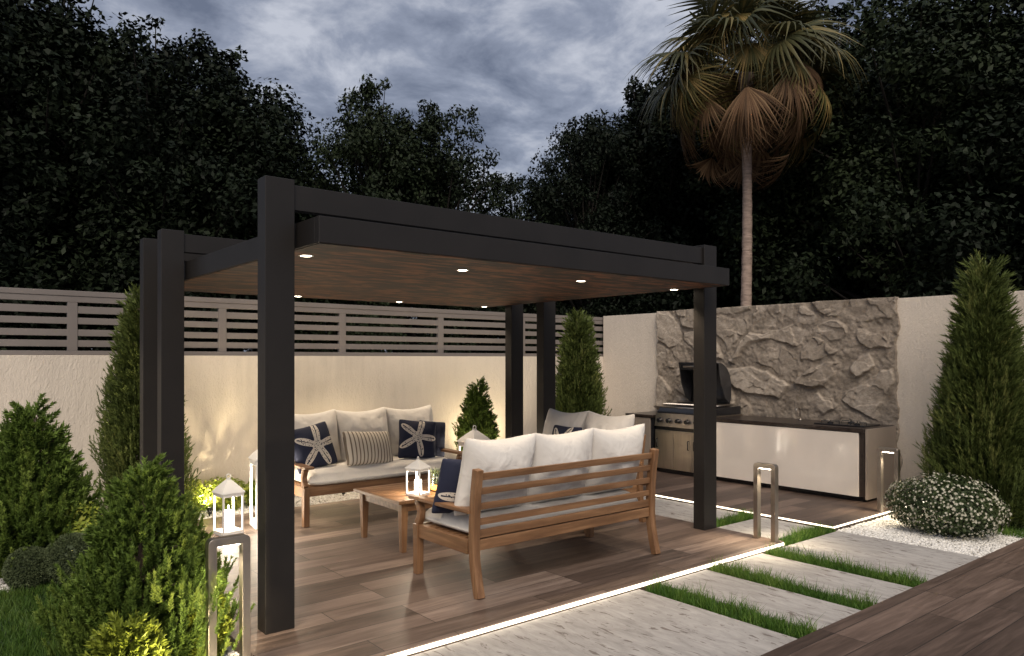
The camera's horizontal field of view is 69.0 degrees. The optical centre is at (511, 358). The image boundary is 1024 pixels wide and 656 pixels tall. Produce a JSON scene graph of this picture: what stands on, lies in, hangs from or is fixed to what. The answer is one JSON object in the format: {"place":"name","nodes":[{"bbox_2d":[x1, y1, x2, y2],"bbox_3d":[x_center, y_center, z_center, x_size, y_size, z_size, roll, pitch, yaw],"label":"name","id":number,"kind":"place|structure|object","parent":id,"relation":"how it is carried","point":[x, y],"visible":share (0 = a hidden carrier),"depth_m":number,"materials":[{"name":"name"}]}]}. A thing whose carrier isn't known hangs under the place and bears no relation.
{"place":"outdoors","nodes":[
{"label":"outdoors","id":0,"kind":"place"},
{"bbox_2d":[0,579,89,655],"bbox_3d":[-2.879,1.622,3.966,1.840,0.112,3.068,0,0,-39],"label":"lawn","id":1,"kind":"structure","parent":0,"point":[21,618],"depth_m":4.64,"materials":[{"name":"green plant"}]},
{"bbox_2d":[43,532,91,585],"bbox_3d":[-3.272,1.504,5.542,0.407,0.424,0.406,0,0,-39],"label":"topiary ball","id":2,"kind":"object","parent":1,"relation":"on","point":[60,553],"visible":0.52,"depth_m":5.40,"materials":[{"name":"green plant"}]},
{"bbox_2d":[80,610,172,655],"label":"golden conifer","id":3,"kind":"object","parent":1,"relation":"on","point":[126,638],"visible":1,"depth_m":3.45,"materials":[{"name":"green plant"}]},
{"bbox_2d":[32,453,255,655],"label":"dwarf spruce","id":4,"kind":"object","parent":1,"relation":"on","point":[123,574],"visible":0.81,"depth_m":3.82,"materials":[{"name":"green plant"}]},
{"bbox_2d":[134,499,783,655],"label":"deck","id":5,"kind":"structure","parent":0,"point":[370,594],"depth_m":5.53,"materials":[{"name":"brown wood"}]},
{"bbox_2d":[212,474,244,535],"bbox_3d":[-2.597,1.325,6.824,0.216,0.550,0.216,0,0,43],"label":"lantern","id":6,"kind":"object","parent":5,"relation":"on","point":[227,488],"visible":0.99,"depth_m":6.79,"materials":[{"name":"white paint"}]},
{"bbox_2d":[248,449,257,529],"bbox_3d":[-2.358,1.182,7.148,0.270,0.835,0.270,0,0,-33],"label":"lantern","id":7,"kind":"object","parent":5,"relation":"on","point":[253,457],"visible":0.27,"depth_m":7.06,"materials":[{"name":"white paint"}]},
{"bbox_2d":[295,448,462,527],"bbox_3d":[-1.490,1.171,7.936,1.884,0.870,0.870,0,0,-39],"label":"garden sofa","id":8,"kind":"object","parent":5,"relation":"on","point":[305,490],"visible":0.19,"depth_m":7.25,"materials":[{"name":"brown wood"}]},
{"bbox_2d":[295,456,444,484],"bbox_3d":[-1.457,1.151,7.895,1.730,0.160,0.640,0,0,-39],"label":"seat cushion","id":9,"kind":"object","parent":8,"relation":"on","point":[340,472],"visible":0.55,"depth_m":7.51,"materials":[{"name":"white fabric"}]},
{"bbox_2d":[295,421,337,473],"bbox_3d":[-1.997,0.884,7.465,0.445,0.442,0.169,-14,-6,-44],"label":"throw pillow","id":10,"kind":"object","parent":9,"relation":"on","point":[314,447],"visible":0.84,"depth_m":7.41,"materials":[{"name":"blue fabric"}]},
{"bbox_2d":[295,409,341,461],"bbox_3d":[-2.077,0.813,7.701,0.625,0.570,0.353,-1,-14,-38],"label":"back cushion","id":11,"kind":"object","parent":9,"relation":"on","point":[307,420],"visible":0.3,"depth_m":7.74,"materials":[{"name":"white fabric"}]},
{"bbox_2d":[335,407,387,460],"bbox_3d":[-1.615,0.815,8.089,0.625,0.570,0.359,-1,-14,-38],"label":"back cushion","id":12,"kind":"object","parent":9,"relation":"on","point":[374,420],"visible":0.54,"depth_m":7.96,"materials":[{"name":"white fabric"}]},
{"bbox_2d":[342,431,392,465],"bbox_3d":[-1.486,0.924,7.725,0.172,0.358,0.583,-26,-21,38],"label":"throw pillow","id":13,"kind":"object","parent":9,"relation":"on","point":[363,448],"visible":0.98,"depth_m":7.63,"materials":[{"name":"beige fabric"}]},
{"bbox_2d":[385,405,432,455],"bbox_3d":[-1.143,0.813,8.465,0.625,0.570,0.336,-1,-13,-38],"label":"back cushion","id":14,"kind":"object","parent":9,"relation":"on","point":[423,413],"visible":0.36,"depth_m":8.33,"materials":[{"name":"white fabric"}]},
{"bbox_2d":[398,419,435,457],"bbox_3d":[-1.036,0.884,8.169,0.426,0.423,0.164,7,-17,-25],"label":"throw pillow","id":15,"kind":"object","parent":9,"relation":"on","point":[416,439],"visible":0.98,"depth_m":8.11,"materials":[{"name":"blue fabric"}]},
{"bbox_2d":[420,420,445,456],"bbox_3d":[-0.939,0.899,8.430,0.406,0.404,0.148,9,-17,-31],"label":"throw pillow","id":16,"kind":"object","parent":9,"relation":"on","point":[440,437],"visible":0.34,"depth_m":8.45,"materials":[{"name":"blue fabric"}]},
{"bbox_2d":[353,479,435,552],"bbox_3d":[-0.714,1.381,6.747,1.180,0.438,0.800,0,0,-39],"label":"coffee table","id":17,"kind":"object","parent":5,"relation":"on","point":[394,496],"visible":0.57,"depth_m":6.44,"materials":[{"name":"brown wood"}]},
{"bbox_2d":[405,456,430,495],"bbox_3d":[-0.803,0.997,6.365,0.162,0.328,0.162,0,0,31],"label":"lantern","id":18,"kind":"object","parent":17,"relation":"on","point":[418,465],"visible":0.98,"depth_m":6.34,"materials":[{"name":"white paint"}]},
{"bbox_2d":[427,467,439,491],"bbox_3d":[-0.663,1.048,6.559,0.171,0.227,0.175,0,0,-39],"label":"glass vase with plant","id":19,"kind":"object","parent":17,"relation":"on","point":[434,476],"visible":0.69,"depth_m":6.49,"materials":[{"name":"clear glass"}]},
{"bbox_2d":[140,175,728,634],"bbox_3d":[-0.731,0.268,6.898,4.345,2.664,3.677,0,0,-39],"label":"pergola","id":20,"kind":"object","parent":5,"relation":"on","point":[348,247],"visible":0.94,"depth_m":5.81,"materials":[{"name":"metal"}]},
{"bbox_2d":[457,425,489,450],"bbox_3d":[-0.433,1.182,8.601,0.292,0.835,0.292,0,0,-43],"label":"lantern","id":21,"kind":"object","parent":5,"relation":"on","point":[474,434],"visible":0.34,"depth_m":8.56,"materials":[{"name":"white paint"}]},
{"bbox_2d":[408,448,660,599],"bbox_3d":[0.225,1.171,5.852,1.884,0.870,0.870,0,0,-39],"label":"garden sofa","id":22,"kind":"object","parent":5,"relation":"on","point":[474,541],"visible":0.83,"depth_m":5.45,"materials":[{"name":"brown wood"}]},
{"bbox_2d":[425,489,637,532],"bbox_3d":[0.192,1.149,5.892,1.730,0.164,0.640,0,0,-39],"label":"seat cushion","id":23,"kind":"object","parent":22,"relation":"on","point":[459,522],"visible":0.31,"depth_m":5.49,"materials":[{"name":"white fabric"}]},
{"bbox_2d":[432,458,461,512],"bbox_3d":[-0.349,0.924,5.399,0.426,0.423,0.164,7,13,-27],"label":"throw pillow","id":24,"kind":"object","parent":23,"relation":"on","point":[447,484],"visible":0.38,"depth_m":5.28,"materials":[{"name":"blue fabric"}]},
{"bbox_2d":[454,433,535,515],"bbox_3d":[-0.119,0.815,5.319,0.625,0.570,0.312,0,15,-39],"label":"back cushion","id":25,"kind":"object","parent":23,"relation":"on","point":[517,452],"visible":0.78,"depth_m":5.16,"materials":[{"name":"white fabric"}]},
{"bbox_2d":[524,428,593,503],"bbox_3d":[0.354,0.817,5.693,0.625,0.570,0.328,0,15,-40],"label":"back cushion","id":26,"kind":"object","parent":23,"relation":"on","point":[575,446],"visible":0.7,"depth_m":5.54,"materials":[{"name":"white fabric"}]},
{"bbox_2d":[581,424,644,495],"bbox_3d":[0.822,0.817,6.074,0.625,0.570,0.318,0,14,-39],"label":"back cushion","id":27,"kind":"object","parent":23,"relation":"on","point":[617,442],"visible":0.61,"depth_m":5.92,"materials":[{"name":"white fabric"}]},
{"bbox_2d":[388,543,783,655],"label":"led strip","id":28,"kind":"object","parent":5,"relation":"attached to","point":[463,636],"visible":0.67,"depth_m":4.82,"materials":[{"name":"beige plastic"}]},
{"bbox_2d":[584,434,645,532],"bbox_3d":[0.590,1.171,7.539,0.870,0.870,1.294,0,0,-39],"label":"garden sofa","id":29,"kind":"object","parent":5,"relation":"on","point":[635,488],"visible":0.07,"depth_m":7.27,"materials":[{"name":"brown wood"}]},
{"bbox_2d":[753,462,777,541],"bbox_3d":[2.245,1.296,6.591,0.055,0.740,0.215,0,0,-39],"label":"bollard light","id":30,"kind":"object","parent":5,"relation":"on","point":[759,466],"visible":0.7,"depth_m":6.60,"materials":[{"name":"metal"}]},
{"bbox_2d":[452,376,500,450],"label":"potted spruce","id":31,"kind":"object","parent":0,"point":[479,414],"visible":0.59,"depth_m":9.23,"materials":[{"name":"green plant"}]},
{"bbox_2d":[16,0,1018,352],"label":"sky","id":32,"kind":"structure","parent":0,"point":[528,67],"materials":[{"name":"grey"}]},
{"bbox_2d":[644,496,735,522],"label":"paving slab","id":33,"kind":"structure","parent":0,"point":[674,509],"depth_m":8.06,"materials":[{"name":"stone"}]},
{"bbox_2d":[642,572,823,638],"bbox_3d":[1.394,1.593,4.880,0.310,0.185,1.321,0,0,-39],"label":"grass strip","id":34,"kind":"object","parent":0,"point":[753,616],"depth_m":4.82,"materials":[{"name":"green plant"}]},
{"bbox_2d":[716,503,761,526],"bbox_3d":[2.188,1.595,7.534,0.976,0.180,0.323,0,0,-39],"label":"grass strip","id":35,"kind":"object","parent":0,"point":[738,517],"depth_m":7.57,"materials":[{"name":"green plant"}]},
{"bbox_2d":[662,570,860,633],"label":"paving slab","id":36,"kind":"structure","parent":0,"point":[784,602],"depth_m":5.10,"materials":[{"name":"stone"}]},
{"bbox_2d":[718,517,811,538],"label":"paving slab","id":37,"kind":"structure","parent":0,"point":[746,527],"depth_m":7.25,"materials":[{"name":"stone"}]},
{"bbox_2d":[643,470,919,530],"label":"kitchen deck","id":38,"kind":"structure","parent":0,"point":[813,508],"depth_m":8.30,"materials":[{"name":"brown wood"}]},
{"bbox_2d":[625,411,657,469],"bbox_3d":[2.127,1.200,11.031,0.762,0.800,0.510,0,0,-39],"label":"side counter","id":39,"kind":"object","parent":38,"relation":"on","point":[647,419],"visible":0.23,"depth_m":10.67,"materials":[{"name":"beige ceramic"}]},
{"bbox_2d":[654,362,742,478],"bbox_3d":[2.588,0.825,10.407,0.747,1.551,0.980,0,0,-39],"label":"barbecue","id":40,"kind":"object","parent":38,"relation":"on","point":[674,434],"visible":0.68,"depth_m":10.34,"materials":[{"name":"metal"}]},
{"bbox_2d":[655,431,672,468],"bbox_3d":[2.123,1.275,10.438,0.053,0.500,0.312,0,0,-39],"label":"door","id":41,"kind":"structure","parent":40,"relation":"in","point":[663,440],"depth_m":10.43,"materials":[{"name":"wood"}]},
{"bbox_2d":[673,433,691,471],"bbox_3d":[2.326,1.275,10.190,0.053,0.500,0.312,0,0,-39],"label":"door","id":42,"kind":"structure","parent":40,"relation":"in","point":[682,443],"depth_m":10.19,"materials":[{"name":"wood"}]},
{"bbox_2d":[692,435,693,471],"bbox_3d":[2.528,1.275,9.942,0.053,0.500,0.312,0,0,-39],"label":"door","id":43,"kind":"structure","parent":40,"relation":"in","point":[692,435],"depth_m":10.06,"materials":[{"name":"wood"}]},
{"bbox_2d":[655,495,832,527],"bbox_3d":[1.619,1.617,8.926,0.006,0.014,4.610,0,0,-39],"label":"led strip","id":44,"kind":"object","parent":38,"relation":"attached to","point":[747,511],"visible":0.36,"depth_m":7.73,"materials":[{"name":"beige plastic"}]},
{"bbox_2d":[716,415,895,501],"bbox_3d":[3.567,1.188,9.258,0.750,0.823,2.007,0,0,-39],"label":"kitchen counter","id":45,"kind":"object","parent":38,"relation":"on","point":[808,456],"visible":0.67,"depth_m":8.80,"materials":[{"name":"white ceramic"}]},
{"bbox_2d":[814,420,879,426],"bbox_3d":[3.951,0.754,8.795,0.400,0.044,0.600,0,0,-39],"label":"hob","id":46,"kind":"object","parent":45,"relation":"on","point":[849,423],"visible":1,"depth_m":8.71,"materials":[{"name":"black ceramic"}]},
{"bbox_2d":[833,501,923,527],"bbox_3d":[3.896,1.617,7.803,2.100,0.014,0.006,0,0,-39],"label":"led strip","id":47,"kind":"object","parent":38,"relation":"attached to","point":[863,519],"visible":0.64,"depth_m":7.50,"materials":[{"name":"beige plastic"}]},
{"bbox_2d":[706,553,880,609],"bbox_3d":[1.984,1.586,5.358,0.302,0.197,1.345,0,0,-39],"label":"grass strip","id":48,"kind":"object","parent":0,"point":[778,582],"depth_m":5.34,"materials":[{"name":"green plant"}]},
{"bbox_2d":[768,520,835,546],"bbox_3d":[2.700,1.599,6.898,0.936,0.173,0.302,0,0,-39],"label":"grass strip","id":49,"kind":"object","parent":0,"point":[807,533],"depth_m":6.89,"materials":[{"name":"green plant"}]},
{"bbox_2d":[723,553,912,604],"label":"paving slab","id":50,"kind":"structure","parent":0,"point":[833,579],"depth_m":5.56,"materials":[{"name":"stone"}]},
{"bbox_2d":[764,540,928,586],"bbox_3d":[2.589,1.593,5.865,0.299,0.184,1.295,0,0,-39],"label":"grass strip","id":51,"kind":"object","parent":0,"point":[882,575],"depth_m":5.83,"materials":[{"name":"green plant"}]},
{"bbox_2d":[781,531,979,581],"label":"paving slab","id":52,"kind":"structure","parent":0,"point":[932,563],"depth_m":6.25,"materials":[{"name":"stone"}]},
{"bbox_2d":[760,538,1023,655],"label":"deck","id":53,"kind":"structure","parent":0,"point":[974,607],"depth_m":4.54,"materials":[{"name":"brown wood"}]},
{"bbox_2d":[838,506,1023,556],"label":"white gravel","id":54,"kind":"structure","parent":0,"point":[887,527],"depth_m":6.85,"materials":[{"name":"white gravel"}]},
{"bbox_2d":[877,447,899,519],"bbox_3d":[3.915,1.296,7.747,0.055,0.740,0.215,0,0,-39],"label":"bollard light","id":55,"kind":"object","parent":54,"relation":"on","point":[895,451],"visible":0.73,"depth_m":7.78,"materials":[{"name":"metal"}]},
{"bbox_2d":[990,522,1023,537],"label":"grass tuft","id":56,"kind":"object","parent":54,"relation":"on","point":[1018,533],"visible":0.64,"depth_m":6.98,"materials":[{"name":"green plant"}]},
{"bbox_2d":[912,248,1023,530],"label":"column cypress","id":57,"kind":"object","parent":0,"point":[976,431],"depth_m":7.21,"materials":[{"name":"green plant"}]},
{"label":"ground","id":58,"kind":"structure","parent":0,"visible":0},
{"bbox_2d":[0,0,172,350],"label":"tree","id":59,"kind":"object","parent":58,"relation":"on","point":[19,82],"visible":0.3,"depth_m":12.05,"materials":[{"name":"green plant"}]},
{"bbox_2d":[0,0,243,350],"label":"tree","id":60,"kind":"object","parent":58,"relation":"on","point":[111,49],"visible":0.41,"depth_m":12.46,"materials":[{"name":"green plant"}]},
{"bbox_2d":[0,14,307,355],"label":"tree","id":61,"kind":"object","parent":58,"relation":"on","point":[132,113],"visible":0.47,"depth_m":12.57,"materials":[{"name":"green plant"}]},
{"bbox_2d":[26,35,337,355],"bbox_3d":[-5.849,-2.268,14.810,6.014,8.251,6.082,0,0,38],"label":"tree","id":62,"kind":"object","parent":58,"relation":"on","point":[233,56],"visible":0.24,"depth_m":13.17,"materials":[{"name":"green plant"}]},
{"bbox_2d":[238,139,349,351],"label":"tree","id":63,"kind":"object","parent":58,"relation":"on","point":[255,223],"visible":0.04,"depth_m":16.20,"materials":[{"name":"green plant"}]},
{"bbox_2d":[0,355,602,506],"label":"wall","id":64,"kind":"structure","parent":58,"relation":"on","point":[221,404],"depth_m":8.67,"materials":[{"name":"paint"}]},
{"bbox_2d":[0,287,602,356],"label":"slatted fence","id":65,"kind":"object","parent":64,"relation":"on","point":[72,332],"visible":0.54,"depth_m":8.78,"materials":[{"name":"metal"}]},
{"bbox_2d":[277,74,483,352],"bbox_3d":[-2.774,-1.887,14.879,3.826,7.465,4.389,0,0,-35],"label":"tree","id":66,"kind":"object","parent":58,"relation":"on","point":[354,149],"visible":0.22,"depth_m":14.27,"materials":[{"name":"green plant"}]},
{"bbox_2d":[325,174,476,352],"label":"tree","id":67,"kind":"object","parent":58,"relation":"on","point":[394,351],"depth_m":17.94,"materials":[{"name":"green plant"}]},
{"bbox_2d":[352,98,536,352],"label":"tree","id":68,"kind":"object","parent":58,"relation":"on","point":[429,127],"visible":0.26,"depth_m":14.75,"materials":[{"name":"green plant"}]},
{"bbox_2d":[392,204,500,352],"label":"tree","id":69,"kind":"object","parent":58,"relation":"on","point":[476,321],"depth_m":19.19,"materials":[{"name":"green plant"}]},
{"bbox_2d":[453,172,601,353],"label":"tree","id":70,"kind":"object","parent":58,"relation":"on","point":[512,188],"visible":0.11,"depth_m":15.99,"materials":[{"name":"green plant"}]},
{"bbox_2d":[503,200,574,328],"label":"tree","id":71,"kind":"object","parent":58,"relation":"on","point":[543,222],"depth_m":18.87,"materials":[{"name":"green plant"}]},
{"bbox_2d":[555,307,611,415],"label":"column cypress","id":72,"kind":"object","parent":58,"relation":"on","point":[578,383],"depth_m":10.64,"materials":[{"name":"green plant"}]},
{"bbox_2d":[524,114,667,353],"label":"tree","id":73,"kind":"object","parent":58,"relation":"on","point":[588,213],"visible":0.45,"depth_m":15.78,"materials":[{"name":"green plant"}]},
{"bbox_2d":[518,145,732,352],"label":"tree","id":74,"kind":"object","parent":58,"relation":"on","point":[678,239],"visible":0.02,"depth_m":17.29,"materials":[{"name":"green plant"}]},
{"bbox_2d":[548,75,802,313],"bbox_3d":[3.249,-2.437,17.876,6.568,8.598,5.725,0,0,-32],"label":"tree","id":75,"kind":"object","parent":58,"relation":"on","point":[640,139],"visible":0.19,"depth_m":16.62,"materials":[{"name":"green plant"}]},
{"bbox_2d":[573,64,849,312],"bbox_3d":[4.957,-2.767,18.954,7.191,9.276,6.268,0,0,12],"label":"tree","id":76,"kind":"object","parent":58,"relation":"on","point":[652,195],"visible":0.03,"depth_m":16.78,"materials":[{"name":"green plant"}]},
{"bbox_2d":[608,40,849,310],"bbox_3d":[5.954,-3.009,18.269,8.058,9.780,6.986,0,0,40],"label":"tree","id":77,"kind":"object","parent":58,"relation":"on","point":[768,294],"visible":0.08,"depth_m":15.93,"materials":[{"name":"green plant"}]},
{"bbox_2d":[625,0,868,305],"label":"palm tree","id":78,"kind":"object","parent":58,"relation":"on","point":[700,86],"visible":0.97,"depth_m":12.99,"materials":[{"name":"green plant"}]},
{"bbox_2d":[647,34,864,307],"bbox_3d":[6.635,-3.068,18.967,6.814,9.900,7.861,0,0,17],"label":"tree","id":79,"kind":"object","parent":58,"relation":"on","point":[712,188],"visible":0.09,"depth_m":16.21,"materials":[{"name":"green plant"}]},
{"bbox_2d":[603,291,1023,504],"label":"side wall","id":80,"kind":"structure","parent":58,"relation":"on","point":[630,372],"depth_m":8.71,"materials":[{"name":"paint"}]},
{"bbox_2d":[656,297,902,494],"bbox_3d":[3.384,0.434,10.095,0.136,2.330,3.647,0,0,-39],"label":"stone panel","id":81,"kind":"object","parent":80,"relation":"attached to","point":[835,360],"visible":0.55,"depth_m":9.63,"materials":[{"name":"grey stone"}]},
{"bbox_2d":[688,0,947,307],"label":"tree","id":82,"kind":"object","parent":58,"relation":"on","point":[816,216],"visible":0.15,"depth_m":15.44,"materials":[{"name":"green plant"}]},
{"bbox_2d":[773,17,955,302],"bbox_3d":[8.950,-3.125,17.874,6.659,10.014,6.734,0,0,15],"label":"tree","id":83,"kind":"object","parent":58,"relation":"on","point":[790,236],"visible":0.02,"depth_m":16.11,"materials":[{"name":"green plant"}]},
{"bbox_2d":[711,0,1023,304],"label":"tree","id":84,"kind":"object","parent":58,"relation":"on","point":[855,216],"visible":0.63,"depth_m":13.06,"materials":[{"name":"green plant"}]},
{"bbox_2d":[780,12,1015,288],"bbox_3d":[10.277,-3.089,17.729,8.221,9.940,7.312,0,0,-18],"label":"tree","id":85,"kind":"object","parent":58,"relation":"on","point":[876,134],"depth_m":16.52,"materials":[{"name":"green plant"}]},
{"bbox_2d":[814,0,1023,297],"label":"tree","id":86,"kind":"object","parent":58,"relation":"on","point":[972,224],"visible":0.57,"depth_m":11.84,"materials":[{"name":"green plant"}]},
{"bbox_2d":[910,8,1023,293],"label":"tree","id":87,"kind":"object","parent":58,"relation":"on","point":[964,182],"visible":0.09,"depth_m":12.48,"materials":[{"name":"green plant"}]},
{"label":"gravel bed","id":88,"kind":"structure","parent":0,"visible":0},
{"bbox_2d":[1,545,46,590],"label":"topiary ball","id":89,"kind":"object","parent":88,"relation":"on","point":[26,569],"visible":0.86,"depth_m":5.32,"materials":[{"name":"green plant"}]},
{"bbox_2d":[0,393,105,577],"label":"dwarf spruce","id":90,"kind":"object","parent":88,"relation":"on","point":[43,493],"visible":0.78,"depth_m":5.64,"materials":[{"name":"green plant"}]},
{"bbox_2d":[54,500,102,538],"bbox_3d":[-3.361,1.409,5.811,0.422,0.635,0.356,0,0,-39],"label":"shrub","id":91,"kind":"object","parent":88,"relation":"on","point":[79,523],"visible":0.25,"depth_m":5.72,"materials":[{"name":"green plant"}]},
{"bbox_2d":[88,282,200,510],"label":"column cypress","id":92,"kind":"object","parent":88,"relation":"on","point":[119,447],"depth_m":7.24,"materials":[{"name":"green plant"}]},
{"bbox_2d":[0,492,359,655],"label":"white gravel","id":93,"kind":"structure","parent":88,"relation":"on","point":[321,499],"depth_m":8.49,"materials":[{"name":"white gravel"}]},
{"bbox_2d":[184,478,211,513],"bbox_3d":[-3.450,1.471,7.858,0.551,0.457,0.454,0,0,-39],"label":"shrub","id":94,"kind":"object","parent":93,"relation":"on","point":[196,499],"visible":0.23,"depth_m":7.86,"materials":[{"name":"green plant"}]},
{"bbox_2d":[199,475,249,510],"bbox_3d":[-3.162,1.489,8.192,0.569,0.423,0.443,0,0,-39],"label":"shrub","id":95,"kind":"object","parent":93,"relation":"on","point":[214,484],"visible":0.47,"depth_m":8.11,"materials":[{"name":"green plant"}]},
{"bbox_2d":[205,533,250,655],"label":"bollard light","id":96,"kind":"object","parent":93,"relation":"on","point":[241,540],"visible":1,"depth_m":3.90,"materials":[{"name":"metal"}]},
{"bbox_2d":[176,566,234,655],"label":"golden conifer","id":97,"kind":"object","parent":88,"relation":"on","point":[225,628],"visible":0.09,"depth_m":4.04,"materials":[{"name":"green plant"}]},
{"bbox_2d":[207,507,211,516],"bbox_3d":[-3.170,1.648,7.816,0.052,0.184,0.076,0,0,-39],"label":"spike light","id":98,"kind":"object","parent":88,"relation":"on","point":[209,510],"visible":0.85,"depth_m":7.80,"materials":[{"name":"black metal"}]},
{"bbox_2d":[241,480,255,505],"bbox_3d":[-2.836,1.518,8.474,0.506,0.362,0.409,0,0,-39],"label":"shrub","id":99,"kind":"object","parent":88,"relation":"on","point":[253,492],"visible":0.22,"depth_m":8.32,"materials":[{"name":"green plant"}]},
{"bbox_2d":[880,470,1011,541],"bbox_3d":[4.083,1.395,7.040,0.808,0.653,1.100,0,0,-39],"label":"flowering bush","id":100,"kind":"object","parent":88,"relation":"on","point":[957,523],"visible":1,"depth_m":6.86,"materials":[{"name":"green plant"}]},
{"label":"path bed","id":101,"kind":"structure","parent":0,"visible":0},
{"bbox_2d":[412,589,796,655],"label":"paving slab","id":102,"kind":"structure","parent":101,"relation":"on","point":[638,622],"depth_m":4.42,"materials":[{"name":"stone"}]},
{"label":"seat cushion","id":103,"kind":"object","parent":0,"visible":0},
{"bbox_2d":[542,408,587,434],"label":"back cushion","id":104,"kind":"object","parent":103,"relation":"on","point":[556,417],"visible":0.39,"depth_m":7.82,"materials":[{"name":"grey fabric"}]},
{"bbox_2d":[552,425,581,434],"bbox_3d":[0.533,0.880,7.557,0.157,0.404,0.406,18,-11,-38],"label":"throw pillow","id":105,"kind":"object","parent":103,"relation":"on","point":[558,429],"visible":0.16,"depth_m":7.56,"materials":[{"name":"blue fabric"}]},
{"bbox_2d":[584,411,634,429],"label":"back cushion","id":106,"kind":"object","parent":103,"relation":"on","point":[597,421],"visible":0.29,"depth_m":7.33,"materials":[{"name":"grey fabric"}]}
]}

